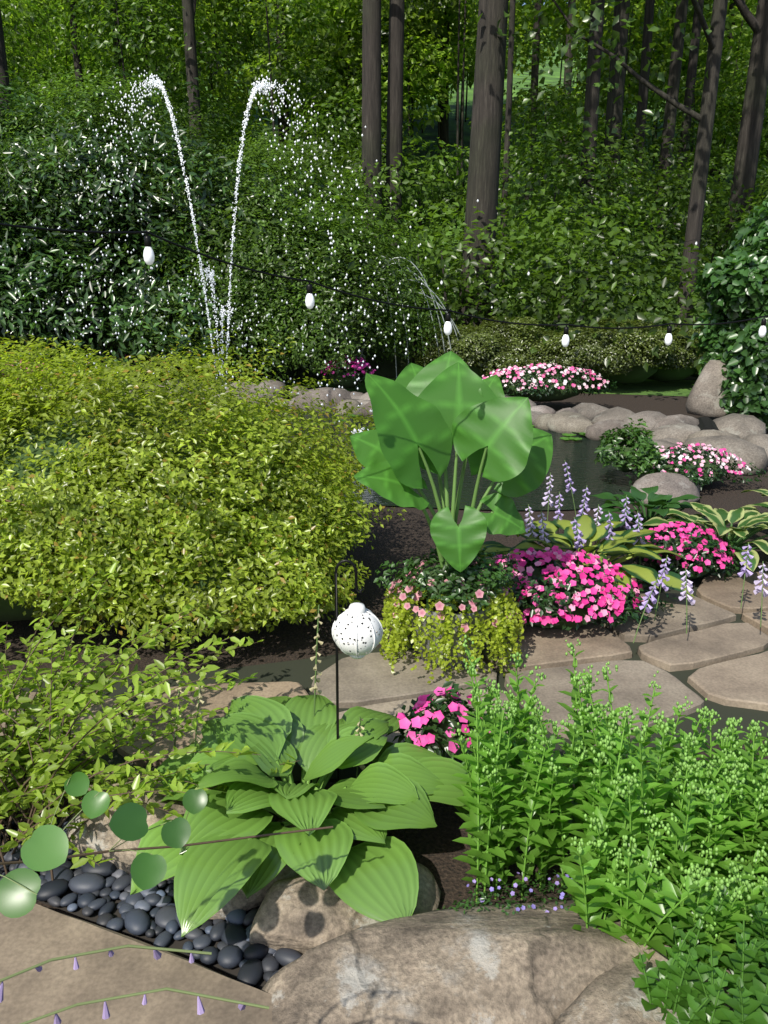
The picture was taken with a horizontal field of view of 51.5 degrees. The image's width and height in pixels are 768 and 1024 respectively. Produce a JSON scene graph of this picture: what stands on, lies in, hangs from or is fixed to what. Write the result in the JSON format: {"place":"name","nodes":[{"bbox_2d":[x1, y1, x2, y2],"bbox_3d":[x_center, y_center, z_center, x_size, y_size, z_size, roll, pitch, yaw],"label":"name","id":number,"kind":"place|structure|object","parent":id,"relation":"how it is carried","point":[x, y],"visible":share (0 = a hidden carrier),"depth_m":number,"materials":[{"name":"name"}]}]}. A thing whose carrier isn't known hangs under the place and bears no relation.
{"place":"outdoors","nodes":[
{"label":"outdoors","id":0,"kind":"place"},
{"bbox_2d":[1,357,50,385],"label":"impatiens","id":1,"kind":"object","parent":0,"point":[20,366],"depth_m":16.58,"materials":[{"name":"green plant"}]},
{"bbox_2d":[0,779,188,893],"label":"leaf stems","id":2,"kind":"object","parent":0,"point":[112,848],"visible":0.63,"depth_m":2.32,"materials":[{"name":"green plant"}]},
{"bbox_2d":[0,772,207,917],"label":"round leaves","id":3,"kind":"object","parent":2,"relation":"attached to","point":[44,847],"visible":1,"depth_m":2.25,"materials":[{"name":"green plant"}]},
{"bbox_2d":[101,353,151,378],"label":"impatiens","id":4,"kind":"object","parent":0,"point":[120,357],"depth_m":18.26,"materials":[{"name":"green plant"}]},
{"bbox_2d":[60,403,644,509],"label":"pond water","id":5,"kind":"structure","parent":0,"point":[579,458],"depth_m":10.48,"materials":[{"name":"grey liquid"}]},
{"bbox_2d":[0,68,517,447],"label":"fountain spray","id":6,"kind":"object","parent":5,"relation":"on","point":[256,87],"visible":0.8,"depth_m":11.44,"materials":[{"name":"white liquid"}]},
{"bbox_2d":[351,427,367,433],"bbox_3d":[-0.305,-1.268,12.905,0.475,0.301,0.446,0,16,0],"label":"bubbler foam","id":7,"kind":"object","parent":5,"relation":"on","point":[354,430],"visible":0.07,"depth_m":12.88,"materials":[{"name":"white"}]},
{"bbox_2d":[292,414,585,440],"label":"water lettuce plants","id":8,"kind":"object","parent":5,"relation":"on","point":[568,437],"visible":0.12,"depth_m":13.29,"materials":[{"name":"green plant"}]},
{"bbox_2d":[0,0,767,333],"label":"forest tree","id":9,"kind":"object","parent":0,"point":[486,124],"depth_m":24.43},
{"bbox_2d":[0,11,767,989],"bbox_3d":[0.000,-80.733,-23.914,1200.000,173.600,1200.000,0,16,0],"label":"ground","id":10,"kind":"structure","parent":0,"point":[438,847],"depth_m":7.76,"materials":[{"name":"brown soil"}]},
{"bbox_2d":[0,944,268,1023],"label":"flower stems","id":11,"kind":"object","parent":10,"relation":"on","point":[132,994],"visible":1,"depth_m":1.66,"materials":[{"name":"green plant"}]},
{"bbox_2d":[0,950,245,1023],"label":"purple flowers","id":12,"kind":"object","parent":11,"relation":"hanging from","point":[157,956],"visible":0.98,"depth_m":1.65,"materials":[{"name":"purple plant"}]},
{"bbox_2d":[0,904,271,1023],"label":"slab","id":13,"kind":"structure","parent":10,"relation":"on","point":[37,934],"depth_m":2.92,"materials":[{"name":"beige stone"}]},
{"bbox_2d":[1,825,283,988],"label":"pebble bed soil","id":14,"kind":"structure","parent":10,"relation":"on","point":[173,943],"depth_m":3.29,"materials":[{"name":"black soil"}]},
{"bbox_2d":[0,807,301,986],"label":"river pebbles","id":15,"kind":"object","parent":14,"relation":"on","point":[87,882],"visible":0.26,"depth_m":3.30,"materials":[{"name":"grey stone"}]},
{"bbox_2d":[0,561,299,880],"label":"shrub","id":16,"kind":"object","parent":10,"relation":"on","point":[120,774],"depth_m":3.72,"materials":[{"name":"green plant"}]},
{"bbox_2d":[0,62,328,379],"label":"rhododendron shrubs","id":17,"kind":"object","parent":10,"relation":"on","point":[58,276],"depth_m":17.14,"materials":[{"name":"green plant"}]},
{"bbox_2d":[0,826,332,864],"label":"branch","id":18,"kind":"object","parent":10,"relation":"on","point":[150,848],"visible":0.8,"depth_m":2.64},
{"bbox_2d":[0,325,406,650],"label":"spirea shrub","id":19,"kind":"object","parent":10,"relation":"on","point":[308,511],"depth_m":5.64,"materials":[{"name":"green plant"}]},
{"bbox_2d":[0,58,446,382],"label":"viburnum shrubs","id":20,"kind":"object","parent":10,"relation":"on","point":[285,329],"depth_m":17.65,"materials":[{"name":"green plant"}]},
{"bbox_2d":[174,605,360,779],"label":"flower stalks","id":21,"kind":"object","parent":10,"relation":"on","point":[314,697],"visible":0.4,"depth_m":3.96,"materials":[{"name":"green plant"}]},
{"bbox_2d":[171,609,364,769],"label":"flowers","id":22,"kind":"object","parent":21,"relation":"attached to","point":[199,740],"visible":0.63,"depth_m":3.95,"materials":[{"name":"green plant"}]},
{"bbox_2d":[130,694,469,936],"bbox_3d":[-0.348,1.318,3.745,1.696,0.592,1.765,0,16,0],"label":"hosta","id":23,"kind":"object","parent":10,"relation":"on","point":[374,876],"visible":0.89,"depth_m":3.42,"materials":[{"name":"green plant"}]},
{"bbox_2d":[257,760,345,834],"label":"hosta stems","id":24,"kind":"object","parent":23,"relation":"attached to","point":[323,780],"visible":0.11,"depth_m":3.77,"materials":[{"name":"green plant"}]},
{"bbox_2d":[318,353,375,388],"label":"impatiens","id":25,"kind":"object","parent":10,"relation":"on","point":[348,383],"depth_m":17.61,"materials":[{"name":"plant"}]},
{"bbox_2d":[334,559,363,781],"bbox_3d":[-0.158,0.951,3.744,0.138,1.549,0.013,0,16,0],"label":"shepherd hook","id":26,"kind":"object","parent":10,"relation":"on","point":[336,646],"visible":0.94,"depth_m":3.64,"materials":[{"name":"black metal"}]},
{"bbox_2d":[332,602,382,658],"label":"lantern frame","id":27,"kind":"object","parent":26,"relation":"hanging from","point":[356,608],"visible":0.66,"depth_m":3.57,"materials":[{"name":"white"}]},
{"bbox_2d":[333,610,381,655],"bbox_3d":[-0.122,0.544,3.623,0.223,0.204,0.223,0,16,0],"label":"lantern globe","id":28,"kind":"object","parent":26,"relation":"attached to","point":[364,631],"visible":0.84,"depth_m":3.54,"materials":[{"name":"white"}]},
{"bbox_2d":[3,378,739,503],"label":"pond rim rocks","id":29,"kind":"object","parent":10,"relation":"on","point":[593,421],"visible":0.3,"depth_m":13.57,"materials":[{"name":"grey stone"}]},
{"bbox_2d":[594,417,665,478],"bbox_3d":[3.135,-0.826,10.159,0.960,0.752,1.017,0,16,0],"label":"shrub","id":30,"kind":"object","parent":29,"relation":"on","point":[643,444],"depth_m":9.91,"materials":[{"name":"green plant"}]},
{"bbox_2d":[0,0,767,376],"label":"undergrowth","id":31,"kind":"object","parent":10,"relation":"on","point":[564,238],"depth_m":27.49,"materials":[{"name":"green plant"}]},
{"bbox_2d":[0,0,767,201],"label":"background trees","id":32,"kind":"object","parent":10,"relation":"on","point":[430,71],"visible":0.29,"depth_m":38.69,"materials":[{"name":"green plant"}]},
{"bbox_2d":[0,223,767,328],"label":"string light wire","id":33,"kind":"object","parent":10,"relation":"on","point":[111,232],"visible":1,"depth_m":4.03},
{"bbox_2d":[2,742,767,1023],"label":"boulders","id":34,"kind":"object","parent":10,"relation":"on","point":[427,962],"visible":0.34,"depth_m":2.87,"materials":[{"name":"beige stone"}]},
{"bbox_2d":[372,730,490,816],"bbox_3d":[0.340,1.331,4.085,1.116,0.301,0.909,0,16,0],"label":"hosta","id":35,"kind":"object","parent":10,"relation":"on","point":[460,809],"visible":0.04,"depth_m":4.13,"materials":[{"name":"green plant"}]},
{"bbox_2d":[442,750,472,763],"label":"small hosta petioles","id":36,"kind":"object","parent":35,"relation":"attached to","point":[444,754],"visible":0.02,"depth_m":4.20,"materials":[{"name":"green plant"}]},
{"bbox_2d":[252,378,695,395],"bbox_3d":[3.434,-3.106,19.618,14.195,0.001,3.937,1,17,3],"label":"lawn strip","id":37,"kind":"object","parent":10,"relation":"on","point":[671,388],"depth_m":19.34,"materials":[{"name":"green plant"}]},
{"bbox_2d":[356,255,460,389],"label":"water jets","id":38,"kind":"object","parent":37,"relation":"on","point":[434,301],"visible":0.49,"depth_m":18.40,"materials":[{"name":"liquid"}]},
{"bbox_2d":[437,869,593,914],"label":"small blue flowers","id":39,"kind":"object","parent":10,"relation":"on","point":[543,886],"depth_m":3.31,"materials":[{"name":"plant"}]},
{"bbox_2d":[480,362,617,401],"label":"impatiens","id":40,"kind":"object","parent":10,"relation":"on","point":[589,382],"depth_m":15.73,"materials":[{"name":"pink plant"}]},
{"bbox_2d":[414,316,703,384],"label":"hedge shrubs","id":41,"kind":"object","parent":10,"relation":"on","point":[487,337],"depth_m":18.51,"materials":[{"name":"green plant"}]},
{"bbox_2d":[482,545,677,632],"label":"pink flowers","id":42,"kind":"object","parent":10,"relation":"on","point":[616,605],"depth_m":5.82,"materials":[{"name":"pink plant"}]},
{"bbox_2d":[480,514,694,600],"bbox_3d":[1.598,0.350,6.630,1.902,0.439,1.749,0,16,0],"label":"variegated hosta","id":43,"kind":"object","parent":10,"relation":"on","point":[592,531],"visible":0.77,"depth_m":6.66,"materials":[{"name":"green plant"}]},
{"bbox_2d":[527,533,635,577],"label":"variegated hosta petioles","id":44,"kind":"object","parent":43,"relation":"attached to","point":[622,559],"visible":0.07,"depth_m":6.69,"materials":[{"name":"green plant"}]},
{"bbox_2d":[449,647,767,968],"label":"leafy perennial plants","id":45,"kind":"object","parent":10,"relation":"on","point":[513,837],"depth_m":3.26,"materials":[{"name":"green plant"}]},
{"bbox_2d":[451,635,767,936],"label":"flower buds","id":46,"kind":"object","parent":45,"relation":"on","point":[706,872],"visible":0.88,"depth_m":3.19,"materials":[{"name":"green plant"}]},
{"bbox_2d":[528,460,763,642],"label":"flower stems","id":47,"kind":"object","parent":10,"relation":"on","point":[639,558],"visible":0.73,"depth_m":6.12,"materials":[{"name":"green plant"}]},
{"bbox_2d":[524,462,767,612],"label":"purple flower spikes","id":48,"kind":"object","parent":47,"relation":"attached to","point":[757,590],"visible":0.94,"depth_m":6.62,"materials":[{"name":"purple plant"}]},
{"bbox_2d":[588,486,711,540],"bbox_3d":[2.755,0.000,8.090,1.307,0.414,1.546,0,16,0],"label":"green hosta","id":49,"kind":"object","parent":10,"relation":"on","point":[656,502],"visible":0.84,"depth_m":8.07,"materials":[{"name":"green plant"}]},
{"bbox_2d":[619,493,683,529],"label":"green hosta petioles","id":50,"kind":"object","parent":49,"relation":"attached to","point":[651,514],"visible":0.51,"depth_m":8.06,"materials":[{"name":"green plant"}]},
{"bbox_2d":[619,521,743,579],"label":"pink flowers","id":51,"kind":"object","parent":10,"relation":"on","point":[674,565],"depth_m":6.85,"materials":[{"name":"pink plant"}]},
{"bbox_2d":[614,360,767,474],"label":"boulders","id":52,"kind":"object","parent":10,"relation":"on","point":[749,445],"visible":0.58,"depth_m":12.53,"materials":[{"name":"beige stone"}]},
{"bbox_2d":[691,198,767,429],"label":"vine shrub","id":53,"kind":"object","parent":52,"relation":"on","point":[736,280],"depth_m":13.47,"materials":[{"name":"green plant"}]},
{"bbox_2d":[625,442,767,489],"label":"rose impatiens","id":54,"kind":"object","parent":10,"relation":"on","point":[691,476],"depth_m":9.93,"materials":[{"name":"plant"}]},
{"bbox_2d":[631,885,767,1023],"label":"sedum plants","id":55,"kind":"object","parent":10,"relation":"on","point":[692,999],"depth_m":2.64,"materials":[{"name":"green plant"}]},
{"bbox_2d":[636,502,767,571],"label":"variegated hosta","id":56,"kind":"object","parent":10,"relation":"on","point":[745,519],"visible":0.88,"depth_m":7.39,"materials":[{"name":"green plant"}]},
{"bbox_2d":[692,520,767,552],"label":"variegated hosta petioles","id":57,"kind":"object","parent":56,"relation":"attached to","point":[739,540],"visible":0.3,"depth_m":7.29,"materials":[{"name":"green plant"}]},
{"bbox_2d":[697,417,718,430],"bbox_3d":[5.098,-1.237,12.625,0.400,0.420,0.796,4,17,14],"label":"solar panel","id":58,"kind":"object","parent":10,"relation":"on","point":[706,423],"visible":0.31,"depth_m":12.48,"materials":[{"name":"black"}]},
{"bbox_2d":[738,489,767,518],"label":"variegated hosta","id":59,"kind":"object","parent":10,"relation":"on","point":[763,492],"visible":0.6,"depth_m":8.26,"materials":[{"name":"green plant"}]},
{"bbox_2d":[0,566,767,789],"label":"flagstone path","id":60,"kind":"structure","parent":0,"point":[716,642],"depth_m":5.33,"materials":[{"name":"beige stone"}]},
{"bbox_2d":[408,591,495,668],"bbox_3d":[0.458,0.816,5.519,0.630,0.500,0.630,0,16,0],"label":"planter pot","id":61,"kind":"object","parent":60,"relation":"on","point":[455,638],"visible":0.22,"depth_m":5.29,"materials":[{"name":"concrete"}]},
{"bbox_2d":[373,547,519,632],"bbox_3d":[0.441,0.474,5.424,1.028,0.454,0.845,0,16,0],"label":"petunia plant","id":62,"kind":"object","parent":61,"relation":"on","point":[497,578],"depth_m":5.22,"materials":[{"name":"green plant"}]},
{"bbox_2d":[416,596,486,612],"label":"planter soil","id":63,"kind":"structure","parent":61,"relation":"in","point":[424,601],"depth_m":5.41,"materials":[{"name":"brown soil"}]},
{"bbox_2d":[378,578,524,683],"bbox_3d":[0.457,0.766,5.466,1.016,0.623,0.959,0,16,0],"label":"trailing plant","id":64,"kind":"object","parent":63,"relation":"on","point":[499,633],"visible":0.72,"depth_m":5.23,"materials":[{"name":"green plant"}]},
{"bbox_2d":[350,351,552,571],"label":"elephant ear leaves","id":65,"kind":"object","parent":63,"relation":"on","point":[435,410],"visible":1,"depth_m":5.04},
{"bbox_2d":[410,447,494,603],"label":"elephant ear stems","id":66,"kind":"object","parent":63,"relation":"on","point":[454,507],"visible":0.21,"depth_m":5.28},
{"bbox_2d":[386,681,490,757],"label":"pink flowers","id":67,"kind":"object","parent":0,"point":[439,700],"depth_m":4.14,"materials":[{"name":"pink plant"}]},
{"bbox_2d":[144,233,765,334],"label":"string light sockets","id":68,"kind":"object","parent":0,"point":[147,243],"visible":1,"depth_m":4.34,"materials":[{"name":"black plastic"}]},
{"bbox_2d":[143,242,765,346],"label":"light bulbs","id":69,"kind":"object","parent":68,"relation":"attached to","point":[148,254],"visible":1,"depth_m":4.35,"materials":[{"name":"white glass"}]}
]}

